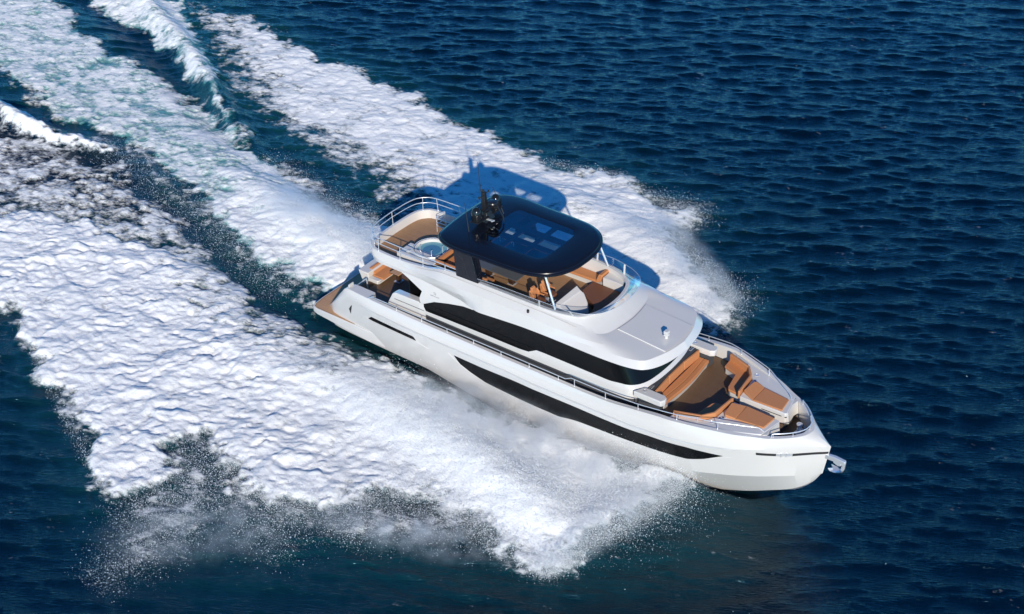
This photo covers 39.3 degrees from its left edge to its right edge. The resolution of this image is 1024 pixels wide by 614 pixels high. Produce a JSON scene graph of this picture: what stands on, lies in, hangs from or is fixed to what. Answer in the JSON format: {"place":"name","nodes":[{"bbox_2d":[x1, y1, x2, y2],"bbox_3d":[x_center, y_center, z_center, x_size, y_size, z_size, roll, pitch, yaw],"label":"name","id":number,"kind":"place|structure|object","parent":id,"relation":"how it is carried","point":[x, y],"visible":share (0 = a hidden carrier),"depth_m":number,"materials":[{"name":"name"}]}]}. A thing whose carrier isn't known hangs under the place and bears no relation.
{"place":"outdoors","nodes":[
{"label":"outdoors","id":0,"kind":"place"},
{"bbox_2d":[0,0,1023,613],"bbox_3d":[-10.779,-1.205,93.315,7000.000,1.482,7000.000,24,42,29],"label":"sea","id":1,"kind":"structure","parent":0,"point":[910,390],"depth_m":94.16,"materials":[{"name":"liquid"}]},
{"bbox_2d":[12,137,762,604],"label":"spray","id":2,"kind":"object","parent":1,"relation":"on","point":[590,481],"visible":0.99,"depth_m":77.41,"materials":[{"name":"white liquid"}]},
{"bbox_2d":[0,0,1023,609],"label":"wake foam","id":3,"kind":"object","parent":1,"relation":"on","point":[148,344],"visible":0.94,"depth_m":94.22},
{"bbox_2d":[313,162,830,490],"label":"motor yacht","id":4,"kind":"object","parent":1,"relation":"on","point":[502,341],"visible":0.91,"depth_m":79.69,"materials":[{"name":"white plastic"}]},
{"bbox_2d":[369,262,392,283],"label":"cockpit sofa","id":5,"kind":"object","parent":4,"relation":"on","point":[381,274],"visible":0.69,"depth_m":89.91,"materials":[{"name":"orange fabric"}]},
{"bbox_2d":[389,269,403,283],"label":"cockpit table","id":6,"kind":"object","parent":4,"relation":"on","point":[399,279],"visible":0.47,"depth_m":89.50,"materials":[{"name":"brown wood"}]},
{"bbox_2d":[397,238,449,266],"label":"hot tub","id":7,"kind":"object","parent":4,"relation":"on","point":[434,249],"visible":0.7,"depth_m":84.77,"materials":[{"name":"white plastic"}]},
{"bbox_2d":[435,249,494,285],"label":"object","id":8,"kind":"object","parent":4,"relation":"on","point":[447,258],"visible":0.24,"depth_m":83.37,"materials":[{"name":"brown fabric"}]},
{"bbox_2d":[479,260,523,285],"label":"dining table","id":9,"kind":"object","parent":4,"relation":"on","point":[511,276],"visible":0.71,"depth_m":82.55,"materials":[{"name":"grey glass"}]},
{"bbox_2d":[492,237,547,257],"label":"skylight","id":10,"kind":"object","parent":4,"relation":"on","point":[514,246],"visible":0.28,"depth_m":84.12,"materials":[{"name":"glass"}]},
{"bbox_2d":[529,285,545,304],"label":"helm chair","id":11,"kind":"object","parent":4,"relation":"on","point":[534,292],"visible":0.85,"depth_m":80.25,"materials":[{"name":"leather"}]},
{"bbox_2d":[540,279,556,301],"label":"helm chair","id":12,"kind":"object","parent":4,"relation":"on","point":[543,288],"visible":0.77,"depth_m":80.76,"materials":[{"name":"leather"}]},
{"bbox_2d":[551,286,589,314],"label":"helm console","id":13,"kind":"object","parent":4,"relation":"on","point":[574,300],"visible":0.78,"depth_m":79.53,"materials":[{"name":"white plastic"}]},
{"bbox_2d":[564,267,623,292],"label":"lounge sofa","id":14,"kind":"object","parent":4,"relation":"on","point":[606,278],"visible":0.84,"depth_m":81.79,"materials":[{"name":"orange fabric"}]},
{"bbox_2d":[582,282,620,313],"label":"sun pad","id":15,"kind":"object","parent":4,"relation":"on","point":[598,296],"visible":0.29,"depth_m":80.74,"materials":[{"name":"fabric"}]},
{"bbox_2d":[634,339,716,413],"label":"bench sofa","id":16,"kind":"object","parent":4,"relation":"on","point":[678,379],"visible":0.97,"depth_m":78.49,"materials":[{"name":"orange fabric"}]},
{"bbox_2d":[673,398,733,420],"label":"corner sofa","id":17,"kind":"object","parent":4,"relation":"on","point":[712,410],"visible":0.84,"depth_m":75.90,"materials":[{"name":"orange fabric"}]},
{"bbox_2d":[725,353,751,401],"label":"corner sofa","id":18,"kind":"object","parent":4,"relation":"on","point":[738,370],"visible":0.98,"depth_m":78.75,"materials":[{"name":"orange fabric"}]},
{"bbox_2d":[724,403,773,427],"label":"sun pad","id":19,"kind":"object","parent":4,"relation":"on","point":[745,414],"visible":1,"depth_m":75.56,"materials":[{"name":"orange fabric"}]},
{"bbox_2d":[744,382,788,410],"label":"sun pad","id":20,"kind":"object","parent":4,"relation":"on","point":[757,392],"visible":1,"depth_m":76.84,"materials":[{"name":"orange fabric"}]},
{"bbox_2d":[794,422,807,434],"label":"windlass","id":21,"kind":"object","parent":4,"relation":"on","point":[799,425],"visible":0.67,"depth_m":75.93,"materials":[{"name":"metal"}]},
{"bbox_2d":[825,454,845,472],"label":"anchor","id":22,"kind":"object","parent":4,"relation":"attached to","point":[837,460],"visible":1,"depth_m":74.71,"materials":[{"name":"metal"}]}
]}

